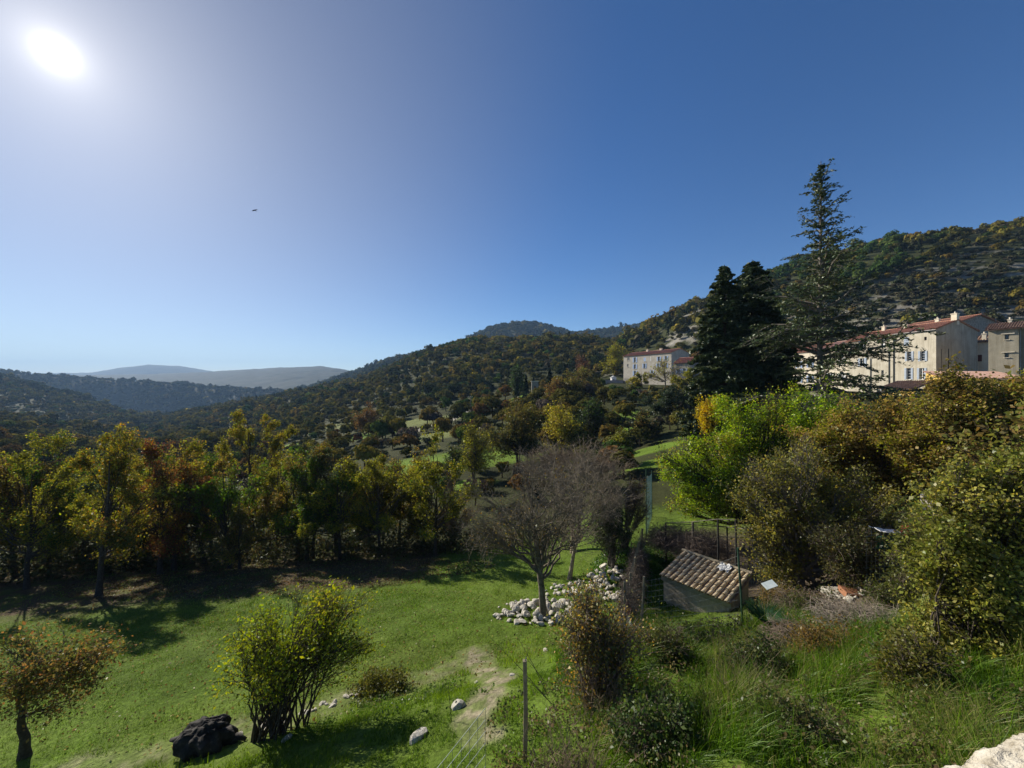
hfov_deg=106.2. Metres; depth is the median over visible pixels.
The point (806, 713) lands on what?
bramble clump
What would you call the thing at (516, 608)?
stone
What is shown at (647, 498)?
net fence
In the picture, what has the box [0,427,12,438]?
oak tree
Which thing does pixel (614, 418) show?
oak tree
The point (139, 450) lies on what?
oak tree
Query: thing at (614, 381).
forecourt
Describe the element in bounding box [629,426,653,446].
oak tree
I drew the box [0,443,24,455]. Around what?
oak tree
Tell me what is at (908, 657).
bramble clump
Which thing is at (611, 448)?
oak tree
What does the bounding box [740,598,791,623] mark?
iris clump
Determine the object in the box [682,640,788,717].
dry stalks
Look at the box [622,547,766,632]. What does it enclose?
wire fence
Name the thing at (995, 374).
house
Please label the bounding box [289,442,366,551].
young tree
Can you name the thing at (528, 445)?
tree
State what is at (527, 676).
thorny shoots
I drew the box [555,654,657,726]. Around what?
dry stalks
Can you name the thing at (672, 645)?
bramble clump
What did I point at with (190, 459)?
oak tree
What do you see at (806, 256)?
tree
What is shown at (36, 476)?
young tree
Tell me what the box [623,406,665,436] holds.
tree
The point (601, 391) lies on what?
oak tree
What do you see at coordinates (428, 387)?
evergreen oak
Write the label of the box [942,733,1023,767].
rock
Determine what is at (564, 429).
tree
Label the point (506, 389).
oak tree
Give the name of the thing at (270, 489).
oak tree
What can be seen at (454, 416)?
shrub
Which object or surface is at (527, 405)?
oak tree
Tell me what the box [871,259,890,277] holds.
tree
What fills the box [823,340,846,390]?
terraced house
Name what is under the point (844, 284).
oak tree
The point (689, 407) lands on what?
shrub
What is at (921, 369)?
window
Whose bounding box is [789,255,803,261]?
tree
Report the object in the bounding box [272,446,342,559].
young tree
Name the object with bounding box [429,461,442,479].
oak tree
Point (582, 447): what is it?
oak tree
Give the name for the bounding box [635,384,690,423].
tree
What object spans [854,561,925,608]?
bramble clump
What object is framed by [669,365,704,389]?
tree
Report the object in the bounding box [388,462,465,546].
young tree
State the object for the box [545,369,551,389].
pine tree
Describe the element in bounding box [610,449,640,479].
oak tree
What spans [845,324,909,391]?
terraced house
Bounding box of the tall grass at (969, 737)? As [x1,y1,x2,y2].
[546,586,1023,767]
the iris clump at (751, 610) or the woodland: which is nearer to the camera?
the iris clump at (751, 610)
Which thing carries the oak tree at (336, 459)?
on the ground at (130, 755)
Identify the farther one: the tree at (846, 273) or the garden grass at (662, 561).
the tree at (846, 273)
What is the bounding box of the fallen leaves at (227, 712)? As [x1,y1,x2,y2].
[9,589,560,755]
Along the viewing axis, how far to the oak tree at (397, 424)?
112.73 m
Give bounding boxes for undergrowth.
[0,533,191,584]
[24,517,563,573]
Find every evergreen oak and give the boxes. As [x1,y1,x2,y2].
[20,456,39,461]
[33,454,53,460]
[342,385,355,390]
[420,383,436,392]
[446,382,462,391]
[474,378,486,385]
[566,360,576,367]
[591,354,604,360]
[593,358,607,363]
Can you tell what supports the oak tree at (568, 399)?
on the ground at (130, 755)
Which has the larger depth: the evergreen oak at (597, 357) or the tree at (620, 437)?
the evergreen oak at (597, 357)
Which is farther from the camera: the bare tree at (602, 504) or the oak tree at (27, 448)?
the oak tree at (27, 448)
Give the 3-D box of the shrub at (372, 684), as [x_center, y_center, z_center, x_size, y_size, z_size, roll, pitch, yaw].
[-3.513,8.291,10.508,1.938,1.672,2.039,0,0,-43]
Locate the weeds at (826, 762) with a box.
[483,621,1023,767]
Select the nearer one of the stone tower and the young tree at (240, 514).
the young tree at (240, 514)
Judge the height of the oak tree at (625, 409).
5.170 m
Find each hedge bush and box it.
[879,438,1023,671]
[929,365,1023,515]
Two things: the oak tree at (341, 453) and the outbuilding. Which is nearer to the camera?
the outbuilding
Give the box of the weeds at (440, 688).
[318,675,494,727]
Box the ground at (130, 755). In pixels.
[0,227,1023,767]
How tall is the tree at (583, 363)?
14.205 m
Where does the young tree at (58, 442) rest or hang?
on the ground at (130, 755)
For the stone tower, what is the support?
on the ground at (130, 755)
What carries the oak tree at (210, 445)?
on the ground at (130, 755)
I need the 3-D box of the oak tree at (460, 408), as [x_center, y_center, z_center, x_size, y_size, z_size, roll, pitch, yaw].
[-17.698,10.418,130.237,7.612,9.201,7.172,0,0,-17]
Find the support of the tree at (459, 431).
on the ground at (130, 755)
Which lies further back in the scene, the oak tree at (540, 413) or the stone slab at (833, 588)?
the oak tree at (540, 413)
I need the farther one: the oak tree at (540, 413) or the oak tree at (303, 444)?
the oak tree at (303, 444)
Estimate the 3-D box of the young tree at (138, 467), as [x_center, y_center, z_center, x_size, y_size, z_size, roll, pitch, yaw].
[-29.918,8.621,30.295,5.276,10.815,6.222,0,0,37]
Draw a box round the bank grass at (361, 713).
[221,660,617,767]
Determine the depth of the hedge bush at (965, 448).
8.76 m
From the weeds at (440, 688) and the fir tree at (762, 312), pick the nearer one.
the weeds at (440, 688)
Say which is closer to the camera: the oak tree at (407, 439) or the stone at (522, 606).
the stone at (522, 606)
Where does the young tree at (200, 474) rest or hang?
on the ground at (130, 755)
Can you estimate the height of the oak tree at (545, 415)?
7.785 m
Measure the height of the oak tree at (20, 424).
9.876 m
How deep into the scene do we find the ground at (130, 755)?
16.11 m
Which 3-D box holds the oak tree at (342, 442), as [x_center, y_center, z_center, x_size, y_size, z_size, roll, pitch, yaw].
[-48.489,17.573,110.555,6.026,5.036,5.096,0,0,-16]
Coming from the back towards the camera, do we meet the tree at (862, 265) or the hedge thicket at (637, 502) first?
the tree at (862, 265)
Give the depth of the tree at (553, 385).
114.13 m
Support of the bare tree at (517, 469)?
on the ground at (130, 755)
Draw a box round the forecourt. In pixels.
[605,380,622,383]
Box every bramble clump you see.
[593,671,709,767]
[621,611,707,670]
[712,618,801,683]
[729,669,866,758]
[746,576,804,608]
[776,605,867,660]
[780,580,843,615]
[844,613,972,696]
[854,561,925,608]
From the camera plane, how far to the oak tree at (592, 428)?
69.70 m
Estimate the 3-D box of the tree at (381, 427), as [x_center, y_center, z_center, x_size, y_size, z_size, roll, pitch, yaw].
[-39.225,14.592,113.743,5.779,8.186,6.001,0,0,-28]
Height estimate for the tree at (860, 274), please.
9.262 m
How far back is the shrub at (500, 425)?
90.42 m
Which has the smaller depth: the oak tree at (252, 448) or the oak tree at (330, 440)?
the oak tree at (330, 440)
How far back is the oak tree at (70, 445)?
167.79 m
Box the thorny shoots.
[488,635,551,703]
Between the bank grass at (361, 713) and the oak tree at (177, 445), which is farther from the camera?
the oak tree at (177, 445)
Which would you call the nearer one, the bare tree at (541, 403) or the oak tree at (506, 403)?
the bare tree at (541, 403)
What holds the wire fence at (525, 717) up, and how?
on the ground at (130, 755)
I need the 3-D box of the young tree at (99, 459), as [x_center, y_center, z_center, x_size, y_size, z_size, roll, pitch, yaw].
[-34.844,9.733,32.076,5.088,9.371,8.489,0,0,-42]
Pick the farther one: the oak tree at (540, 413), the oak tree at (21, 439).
the oak tree at (21, 439)
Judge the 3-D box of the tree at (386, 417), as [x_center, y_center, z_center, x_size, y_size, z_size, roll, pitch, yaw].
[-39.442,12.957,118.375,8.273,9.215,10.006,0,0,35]
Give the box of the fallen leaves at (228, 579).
[49,558,494,599]
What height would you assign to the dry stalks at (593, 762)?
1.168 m
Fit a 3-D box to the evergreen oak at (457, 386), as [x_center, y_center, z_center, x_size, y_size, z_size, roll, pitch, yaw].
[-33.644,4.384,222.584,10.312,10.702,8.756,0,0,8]
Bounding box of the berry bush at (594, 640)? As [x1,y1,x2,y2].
[546,569,679,716]
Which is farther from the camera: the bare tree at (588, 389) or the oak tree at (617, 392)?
the bare tree at (588, 389)
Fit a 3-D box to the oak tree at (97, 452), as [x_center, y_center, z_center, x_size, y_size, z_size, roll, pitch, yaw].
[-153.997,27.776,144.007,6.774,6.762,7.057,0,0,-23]
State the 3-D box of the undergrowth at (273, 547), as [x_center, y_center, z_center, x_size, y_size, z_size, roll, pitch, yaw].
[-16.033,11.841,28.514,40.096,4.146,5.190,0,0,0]
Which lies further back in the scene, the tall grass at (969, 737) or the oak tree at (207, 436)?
the oak tree at (207, 436)
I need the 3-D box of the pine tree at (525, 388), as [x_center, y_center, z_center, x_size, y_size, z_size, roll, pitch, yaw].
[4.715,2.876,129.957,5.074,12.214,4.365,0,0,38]
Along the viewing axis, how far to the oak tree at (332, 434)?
115.66 m
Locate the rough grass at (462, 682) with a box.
[138,611,688,767]
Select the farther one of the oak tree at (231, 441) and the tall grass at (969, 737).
the oak tree at (231, 441)
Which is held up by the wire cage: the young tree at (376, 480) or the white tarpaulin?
the white tarpaulin
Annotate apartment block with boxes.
[623,348,688,384]
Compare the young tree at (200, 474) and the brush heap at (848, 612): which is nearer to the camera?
the brush heap at (848, 612)
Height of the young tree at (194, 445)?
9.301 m
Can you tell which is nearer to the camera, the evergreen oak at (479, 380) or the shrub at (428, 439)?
the shrub at (428, 439)
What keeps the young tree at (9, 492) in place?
on the ground at (130, 755)
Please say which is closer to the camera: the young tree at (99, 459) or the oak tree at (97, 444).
the young tree at (99, 459)
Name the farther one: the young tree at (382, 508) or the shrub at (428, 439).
the shrub at (428, 439)
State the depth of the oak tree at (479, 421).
91.83 m
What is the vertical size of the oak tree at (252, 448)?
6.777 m
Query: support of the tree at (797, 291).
on the ground at (130, 755)
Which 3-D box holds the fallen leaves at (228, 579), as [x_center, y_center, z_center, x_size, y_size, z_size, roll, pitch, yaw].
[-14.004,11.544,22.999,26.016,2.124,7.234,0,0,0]
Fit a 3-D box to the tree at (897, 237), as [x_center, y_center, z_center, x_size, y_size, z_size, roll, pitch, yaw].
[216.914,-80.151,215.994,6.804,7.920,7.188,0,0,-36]
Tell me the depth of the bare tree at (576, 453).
23.88 m
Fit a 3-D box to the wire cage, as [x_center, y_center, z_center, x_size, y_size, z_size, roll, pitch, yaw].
[12.011,5.294,12.242,1.633,2.517,0.223,0,0,4]
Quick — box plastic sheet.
[717,562,731,572]
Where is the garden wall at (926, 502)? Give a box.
[920,494,941,518]
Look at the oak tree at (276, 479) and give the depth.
65.01 m
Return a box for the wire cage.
[865,517,918,583]
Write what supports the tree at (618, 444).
on the ground at (130, 755)
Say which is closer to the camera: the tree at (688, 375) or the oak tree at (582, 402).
the oak tree at (582, 402)
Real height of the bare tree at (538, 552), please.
7.336 m
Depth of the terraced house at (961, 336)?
69.88 m
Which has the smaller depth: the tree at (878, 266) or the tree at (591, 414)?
the tree at (591, 414)
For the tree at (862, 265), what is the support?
on the ground at (130, 755)
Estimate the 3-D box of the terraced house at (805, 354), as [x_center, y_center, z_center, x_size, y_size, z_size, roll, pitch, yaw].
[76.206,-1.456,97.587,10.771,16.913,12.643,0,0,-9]
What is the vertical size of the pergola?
3.725 m
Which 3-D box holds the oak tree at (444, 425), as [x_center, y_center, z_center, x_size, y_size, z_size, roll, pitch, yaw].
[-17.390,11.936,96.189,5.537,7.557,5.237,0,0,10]
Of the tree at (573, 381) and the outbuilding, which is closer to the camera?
the outbuilding
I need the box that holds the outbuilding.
[882,380,931,399]
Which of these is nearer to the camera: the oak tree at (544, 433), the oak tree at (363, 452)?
the oak tree at (544, 433)
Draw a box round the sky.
[0,0,1023,372]
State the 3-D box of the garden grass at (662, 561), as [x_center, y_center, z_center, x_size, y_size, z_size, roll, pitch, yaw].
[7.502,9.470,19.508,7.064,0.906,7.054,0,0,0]
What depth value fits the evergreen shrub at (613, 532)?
19.93 m
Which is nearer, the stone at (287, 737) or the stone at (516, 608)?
the stone at (287, 737)
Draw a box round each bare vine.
[633,518,696,558]
[667,524,734,562]
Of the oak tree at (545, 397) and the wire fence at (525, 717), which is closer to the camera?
the wire fence at (525, 717)
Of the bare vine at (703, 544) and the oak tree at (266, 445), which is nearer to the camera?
the bare vine at (703, 544)
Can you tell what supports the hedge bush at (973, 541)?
on the ground at (130, 755)
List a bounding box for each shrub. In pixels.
[130,504,192,557]
[205,575,385,743]
[342,659,425,705]
[344,486,387,546]
[383,438,392,448]
[421,437,436,447]
[446,412,461,423]
[477,423,490,434]
[495,423,507,431]
[529,488,543,500]
[583,492,638,568]
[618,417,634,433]
[627,428,637,443]
[650,417,664,428]
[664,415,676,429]
[683,405,694,410]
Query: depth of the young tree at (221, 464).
26.86 m
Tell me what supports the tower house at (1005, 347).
on the ground at (130, 755)
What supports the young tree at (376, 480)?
on the ground at (130, 755)
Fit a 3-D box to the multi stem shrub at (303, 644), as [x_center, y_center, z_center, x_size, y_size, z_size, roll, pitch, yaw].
[-4.810,6.242,8.829,3.710,3.891,2.679,0,0,-18]
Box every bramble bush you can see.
[797,512,894,590]
[870,500,944,594]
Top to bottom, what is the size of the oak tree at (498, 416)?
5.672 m
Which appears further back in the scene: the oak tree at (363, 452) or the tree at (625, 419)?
the oak tree at (363, 452)
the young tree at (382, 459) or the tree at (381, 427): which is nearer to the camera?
the young tree at (382, 459)
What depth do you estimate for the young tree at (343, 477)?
26.33 m
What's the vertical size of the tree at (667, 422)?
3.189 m
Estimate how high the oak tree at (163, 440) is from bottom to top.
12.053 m
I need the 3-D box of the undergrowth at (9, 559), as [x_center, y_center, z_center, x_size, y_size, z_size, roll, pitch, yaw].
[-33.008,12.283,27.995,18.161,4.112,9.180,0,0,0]
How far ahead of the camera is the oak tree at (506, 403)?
121.14 m
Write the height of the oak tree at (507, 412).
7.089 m
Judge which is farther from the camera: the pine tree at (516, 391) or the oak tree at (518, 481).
the pine tree at (516, 391)
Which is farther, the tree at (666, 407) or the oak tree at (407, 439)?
the oak tree at (407, 439)
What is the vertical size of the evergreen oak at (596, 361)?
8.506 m
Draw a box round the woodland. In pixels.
[0,216,1023,551]
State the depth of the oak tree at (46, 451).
129.23 m
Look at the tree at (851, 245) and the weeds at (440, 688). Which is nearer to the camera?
the weeds at (440, 688)
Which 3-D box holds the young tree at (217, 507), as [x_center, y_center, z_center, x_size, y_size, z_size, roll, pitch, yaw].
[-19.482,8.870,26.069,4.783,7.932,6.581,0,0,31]
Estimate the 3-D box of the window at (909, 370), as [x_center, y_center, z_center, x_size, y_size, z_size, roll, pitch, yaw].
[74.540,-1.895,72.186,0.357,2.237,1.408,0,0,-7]
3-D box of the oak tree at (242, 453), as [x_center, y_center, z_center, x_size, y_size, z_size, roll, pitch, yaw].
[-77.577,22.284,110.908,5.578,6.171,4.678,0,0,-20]
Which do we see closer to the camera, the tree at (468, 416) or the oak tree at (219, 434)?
the tree at (468, 416)
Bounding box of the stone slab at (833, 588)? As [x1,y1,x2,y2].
[820,586,843,601]
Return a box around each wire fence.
[437,658,527,767]
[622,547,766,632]
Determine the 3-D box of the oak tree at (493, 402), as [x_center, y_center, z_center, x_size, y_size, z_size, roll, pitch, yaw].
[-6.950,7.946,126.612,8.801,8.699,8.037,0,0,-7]
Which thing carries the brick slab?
on the ground at (130, 755)
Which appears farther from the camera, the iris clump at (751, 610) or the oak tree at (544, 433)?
the oak tree at (544, 433)
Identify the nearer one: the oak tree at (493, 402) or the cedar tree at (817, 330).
the cedar tree at (817, 330)
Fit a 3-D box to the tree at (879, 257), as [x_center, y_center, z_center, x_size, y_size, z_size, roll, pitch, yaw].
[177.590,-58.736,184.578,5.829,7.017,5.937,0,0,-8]
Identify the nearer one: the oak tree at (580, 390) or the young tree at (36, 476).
the young tree at (36, 476)
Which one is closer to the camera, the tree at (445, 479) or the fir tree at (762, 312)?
the fir tree at (762, 312)
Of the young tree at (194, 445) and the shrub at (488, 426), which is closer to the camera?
the young tree at (194, 445)
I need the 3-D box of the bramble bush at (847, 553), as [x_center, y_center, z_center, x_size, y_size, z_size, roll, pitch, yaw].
[11.104,5.584,12.599,2.980,2.435,2.199,0,0,0]
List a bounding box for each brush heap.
[757,611,826,650]
[760,582,847,619]
[801,592,915,632]
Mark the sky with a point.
(416, 174)
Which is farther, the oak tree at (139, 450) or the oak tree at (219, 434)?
the oak tree at (219, 434)
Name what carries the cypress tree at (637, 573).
on the ground at (130, 755)
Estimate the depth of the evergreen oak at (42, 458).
116.92 m
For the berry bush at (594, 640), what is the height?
3.253 m
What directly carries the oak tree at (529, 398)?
on the ground at (130, 755)
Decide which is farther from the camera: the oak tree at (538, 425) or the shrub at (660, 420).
the oak tree at (538, 425)
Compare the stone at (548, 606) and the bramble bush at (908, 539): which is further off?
the stone at (548, 606)
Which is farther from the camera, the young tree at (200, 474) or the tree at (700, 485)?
the young tree at (200, 474)
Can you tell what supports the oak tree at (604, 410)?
on the ground at (130, 755)
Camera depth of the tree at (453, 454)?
51.84 m
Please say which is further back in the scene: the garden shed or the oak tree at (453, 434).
the oak tree at (453, 434)
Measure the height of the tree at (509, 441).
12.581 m
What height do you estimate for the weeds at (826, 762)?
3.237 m
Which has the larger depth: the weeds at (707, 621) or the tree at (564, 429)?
the tree at (564, 429)
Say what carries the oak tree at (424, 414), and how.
on the ground at (130, 755)
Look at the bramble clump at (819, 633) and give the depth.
8.18 m
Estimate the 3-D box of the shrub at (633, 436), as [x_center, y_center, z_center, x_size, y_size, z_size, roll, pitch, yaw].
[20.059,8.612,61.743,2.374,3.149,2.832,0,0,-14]
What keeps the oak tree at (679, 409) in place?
on the ground at (130, 755)
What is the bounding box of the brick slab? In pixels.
[838,585,864,597]
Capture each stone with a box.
[281,734,291,741]
[409,727,427,744]
[451,699,465,710]
[512,604,519,611]
[520,604,526,610]
[527,601,534,607]
[538,613,543,620]
[546,602,550,614]
[551,602,559,612]
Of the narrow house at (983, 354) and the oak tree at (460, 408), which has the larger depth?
the oak tree at (460, 408)
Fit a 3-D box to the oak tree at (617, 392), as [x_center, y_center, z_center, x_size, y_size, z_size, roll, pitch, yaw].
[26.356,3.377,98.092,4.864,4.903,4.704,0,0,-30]
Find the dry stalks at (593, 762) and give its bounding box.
[511,679,646,767]
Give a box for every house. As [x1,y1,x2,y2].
[673,357,701,383]
[793,342,834,387]
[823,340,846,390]
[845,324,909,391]
[891,312,979,388]
[900,314,1000,342]
[923,371,1023,391]
[978,332,987,370]
[985,317,1023,379]
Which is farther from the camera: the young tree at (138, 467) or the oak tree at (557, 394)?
the oak tree at (557, 394)
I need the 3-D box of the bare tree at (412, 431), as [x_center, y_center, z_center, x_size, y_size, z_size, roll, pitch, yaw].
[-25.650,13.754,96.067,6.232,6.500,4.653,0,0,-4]
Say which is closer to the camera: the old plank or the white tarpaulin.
the old plank
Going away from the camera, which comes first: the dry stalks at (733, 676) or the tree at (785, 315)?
the dry stalks at (733, 676)
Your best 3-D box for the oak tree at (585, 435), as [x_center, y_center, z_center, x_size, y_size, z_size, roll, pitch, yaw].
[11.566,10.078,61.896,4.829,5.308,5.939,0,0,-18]
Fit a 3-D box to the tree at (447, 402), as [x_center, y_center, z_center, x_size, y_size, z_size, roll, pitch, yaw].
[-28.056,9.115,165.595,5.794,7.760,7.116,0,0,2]
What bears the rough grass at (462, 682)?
on the ground at (130, 755)
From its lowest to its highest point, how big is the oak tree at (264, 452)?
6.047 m
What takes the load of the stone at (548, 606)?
on the ground at (130, 755)
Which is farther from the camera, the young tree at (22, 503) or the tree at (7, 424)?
the tree at (7, 424)
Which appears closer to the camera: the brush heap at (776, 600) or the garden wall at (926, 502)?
the brush heap at (776, 600)
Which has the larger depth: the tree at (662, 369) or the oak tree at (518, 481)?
the tree at (662, 369)
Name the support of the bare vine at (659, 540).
hanging from the pergola
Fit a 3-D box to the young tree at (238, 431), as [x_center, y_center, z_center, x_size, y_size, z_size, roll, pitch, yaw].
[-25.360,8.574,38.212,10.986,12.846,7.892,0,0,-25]
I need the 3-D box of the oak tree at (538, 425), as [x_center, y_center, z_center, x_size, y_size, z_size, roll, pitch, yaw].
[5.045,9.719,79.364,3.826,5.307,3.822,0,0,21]
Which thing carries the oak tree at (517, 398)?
on the ground at (130, 755)
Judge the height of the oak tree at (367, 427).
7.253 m
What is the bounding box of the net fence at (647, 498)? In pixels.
[646,470,651,534]
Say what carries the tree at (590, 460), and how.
on the ground at (130, 755)
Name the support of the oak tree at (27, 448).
on the ground at (130, 755)
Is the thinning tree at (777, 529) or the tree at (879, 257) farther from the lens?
the tree at (879, 257)
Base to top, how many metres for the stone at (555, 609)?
0.289 m
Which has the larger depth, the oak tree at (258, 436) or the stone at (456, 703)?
the oak tree at (258, 436)
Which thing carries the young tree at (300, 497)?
on the ground at (130, 755)
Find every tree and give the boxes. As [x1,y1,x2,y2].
[0,421,15,427]
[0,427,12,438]
[0,428,114,566]
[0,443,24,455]
[0,448,127,589]
[0,456,65,578]
[0,457,44,506]
[0,461,116,572]
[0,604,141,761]
[12,420,33,428]
[15,435,37,445]
[23,445,42,454]
[27,462,48,477]
[37,444,61,453]
[53,447,122,546]
[53,463,121,561]
[59,422,181,596]
[62,440,75,447]
[73,444,97,453]
[74,436,91,446]
[75,426,150,523]
[88,450,107,456]
[90,441,106,449]
[95,438,213,574]
[105,447,175,560]
[115,437,226,570]
[127,437,145,449]
[127,444,143,454]
[129,457,233,543]
[143,456,232,566]
[153,435,178,447]
[159,459,271,568]
[165,440,185,453]
[175,452,254,557]
[187,453,198,461]
[187,500,278,569]
[188,430,218,443]
[191,408,316,530]
[197,439,214,454]
[213,430,228,442]
[226,437,243,447]
[231,452,242,466]
[232,449,303,555]
[235,451,253,462]
[237,441,344,556]
[237,457,254,464]
[238,445,259,453]
[245,431,263,442]
[257,441,270,449]
[258,448,270,461]
[261,485,279,495]
[265,472,282,486]
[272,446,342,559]
[286,457,369,560]
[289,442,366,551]
[289,444,301,453]
[289,446,345,558]
[297,442,312,455]
[321,438,336,445]
[325,430,342,444]
[325,457,338,475]
[331,448,349,463]
[334,436,354,449]
[336,453,409,538]
[345,455,426,556]
[350,400,380,433]
[353,443,377,467]
[353,444,429,542]
[360,436,379,446]
[361,422,375,435]
[370,420,389,438]
[371,412,394,438]
[386,424,483,555]
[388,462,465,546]
[389,418,408,437]
[393,433,417,446]
[396,426,420,446]
[419,408,437,429]
[426,412,441,426]
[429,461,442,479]
[431,416,452,441]
[437,476,456,495]
[438,443,471,477]
[440,396,453,410]
[448,440,623,620]
[449,401,470,423]
[449,424,460,444]
[455,425,469,447]
[458,419,497,479]
[462,411,477,422]
[463,419,478,429]
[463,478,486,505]
[472,402,490,416]
[472,415,490,427]
[479,394,543,462]
[479,395,502,417]
[493,410,504,422]
[494,461,510,477]
[498,385,512,399]
[501,399,512,407]
[502,407,517,419]
[507,472,533,499]
[508,358,524,396]
[508,397,527,406]
[510,432,638,553]
[511,465,526,476]
[512,402,537,427]
[513,382,519,397]
[516,437,543,463]
[521,375,530,397]
[523,394,537,402]
[527,437,645,579]
[528,387,545,398]
[530,419,543,431]
[536,399,552,408]
[537,408,544,432]
[537,424,559,450]
[538,392,585,453]
[540,405,566,424]
[541,395,551,402]
[542,378,574,396]
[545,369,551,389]
[549,388,572,400]
[551,376,567,380]
[554,365,603,398]
[556,395,579,406]
[557,402,571,417]
[565,449,601,489]
[566,406,586,423]
[569,396,610,437]
[569,429,598,449]
[573,384,586,393]
[573,445,589,456]
[575,352,590,376]
[575,397,604,407]
[582,383,596,396]
[582,423,600,434]
[595,386,609,402]
[597,405,608,415]
[598,342,626,373]
[598,423,623,437]
[598,445,634,477]
[602,435,615,447]
[602,440,632,472]
[603,426,635,457]
[604,410,623,424]
[607,388,625,399]
[609,384,623,390]
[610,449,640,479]
[611,528,652,626]
[612,403,635,417]
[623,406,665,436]
[625,371,654,387]
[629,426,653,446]
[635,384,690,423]
[641,356,685,386]
[650,370,870,538]
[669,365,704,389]
[669,414,678,429]
[671,408,691,438]
[672,398,686,410]
[676,265,767,456]
[691,394,727,469]
[708,429,917,596]
[720,158,946,441]
[726,260,804,431]
[771,389,938,533]
[774,314,806,406]
[780,308,794,318]
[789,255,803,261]
[790,285,805,300]
[799,253,811,260]
[833,277,853,292]
[838,270,854,277]
[847,240,866,247]
[851,261,866,269]
[852,269,869,282]
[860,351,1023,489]
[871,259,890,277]
[874,254,889,261]
[882,229,900,240]
[887,255,905,270]
[890,234,906,242]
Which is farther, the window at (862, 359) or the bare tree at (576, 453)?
the window at (862, 359)
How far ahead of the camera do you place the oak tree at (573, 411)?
77.61 m
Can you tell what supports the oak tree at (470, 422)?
on the ground at (130, 755)
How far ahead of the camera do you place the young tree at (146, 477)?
29.06 m
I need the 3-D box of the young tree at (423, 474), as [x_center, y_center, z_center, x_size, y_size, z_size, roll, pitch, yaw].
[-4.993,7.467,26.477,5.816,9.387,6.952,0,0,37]
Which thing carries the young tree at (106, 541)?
on the ground at (130, 755)
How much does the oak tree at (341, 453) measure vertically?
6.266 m
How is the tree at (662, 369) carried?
on the ground at (130, 755)
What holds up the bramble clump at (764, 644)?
on the ground at (130, 755)
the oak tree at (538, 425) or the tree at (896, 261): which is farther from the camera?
the tree at (896, 261)
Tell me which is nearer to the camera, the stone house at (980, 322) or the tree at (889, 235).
the stone house at (980, 322)
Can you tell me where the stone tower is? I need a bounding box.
[531,381,538,390]
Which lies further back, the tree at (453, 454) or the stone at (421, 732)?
the tree at (453, 454)
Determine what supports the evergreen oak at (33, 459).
on the ground at (130, 755)
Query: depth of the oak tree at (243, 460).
100.57 m
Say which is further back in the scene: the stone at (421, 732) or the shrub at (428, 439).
the shrub at (428, 439)
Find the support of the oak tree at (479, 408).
on the ground at (130, 755)
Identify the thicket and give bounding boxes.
[423,470,486,543]
[596,472,653,549]
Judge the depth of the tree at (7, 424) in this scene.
220.84 m
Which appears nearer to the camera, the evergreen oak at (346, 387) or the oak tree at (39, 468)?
the oak tree at (39, 468)
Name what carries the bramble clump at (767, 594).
on the ground at (130, 755)
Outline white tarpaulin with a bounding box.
[869,526,900,532]
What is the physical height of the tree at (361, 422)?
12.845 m
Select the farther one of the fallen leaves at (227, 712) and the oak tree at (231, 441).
the oak tree at (231, 441)
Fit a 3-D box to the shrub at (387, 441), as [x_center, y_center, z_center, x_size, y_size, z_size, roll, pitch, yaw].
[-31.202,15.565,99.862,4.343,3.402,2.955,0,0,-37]
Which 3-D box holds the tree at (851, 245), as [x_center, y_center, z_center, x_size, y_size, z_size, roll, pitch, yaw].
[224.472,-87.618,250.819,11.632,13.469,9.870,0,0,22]
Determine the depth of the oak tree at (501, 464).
56.32 m
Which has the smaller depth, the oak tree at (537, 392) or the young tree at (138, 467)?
the young tree at (138, 467)
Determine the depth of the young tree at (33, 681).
8.64 m
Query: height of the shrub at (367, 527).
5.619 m
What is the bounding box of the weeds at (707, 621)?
[630,612,824,645]
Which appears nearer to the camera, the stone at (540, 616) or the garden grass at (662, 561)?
the stone at (540, 616)
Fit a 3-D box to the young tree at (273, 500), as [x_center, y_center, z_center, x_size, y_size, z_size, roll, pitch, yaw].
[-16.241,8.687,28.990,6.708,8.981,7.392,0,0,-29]
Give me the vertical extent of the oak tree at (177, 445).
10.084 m
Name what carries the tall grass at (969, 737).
on the ground at (130, 755)
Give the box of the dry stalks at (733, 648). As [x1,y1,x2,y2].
[692,628,781,672]
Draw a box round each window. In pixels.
[858,358,865,366]
[904,368,912,379]
[905,351,913,361]
[917,368,926,379]
[918,351,926,361]
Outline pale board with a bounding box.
[761,579,777,589]
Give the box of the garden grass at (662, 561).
[589,540,721,608]
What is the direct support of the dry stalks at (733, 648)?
on the ground at (130, 755)
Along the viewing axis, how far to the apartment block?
146.46 m
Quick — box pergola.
[665,519,768,580]
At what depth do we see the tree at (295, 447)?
112.86 m
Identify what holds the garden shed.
on the ground at (130, 755)
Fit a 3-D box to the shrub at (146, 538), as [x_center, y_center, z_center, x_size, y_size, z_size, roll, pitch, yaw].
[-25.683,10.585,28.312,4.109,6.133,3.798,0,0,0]
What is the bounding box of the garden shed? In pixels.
[659,548,752,611]
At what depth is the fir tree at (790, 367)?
42.28 m
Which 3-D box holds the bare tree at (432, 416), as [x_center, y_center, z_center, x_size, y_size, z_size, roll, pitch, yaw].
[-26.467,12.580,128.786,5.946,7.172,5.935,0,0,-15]
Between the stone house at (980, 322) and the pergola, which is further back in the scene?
the stone house at (980, 322)
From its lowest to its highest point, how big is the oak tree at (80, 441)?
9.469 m
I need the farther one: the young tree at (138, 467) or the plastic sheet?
the young tree at (138, 467)
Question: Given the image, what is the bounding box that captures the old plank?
[860,589,900,601]
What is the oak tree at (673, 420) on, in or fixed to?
on the ground at (130, 755)

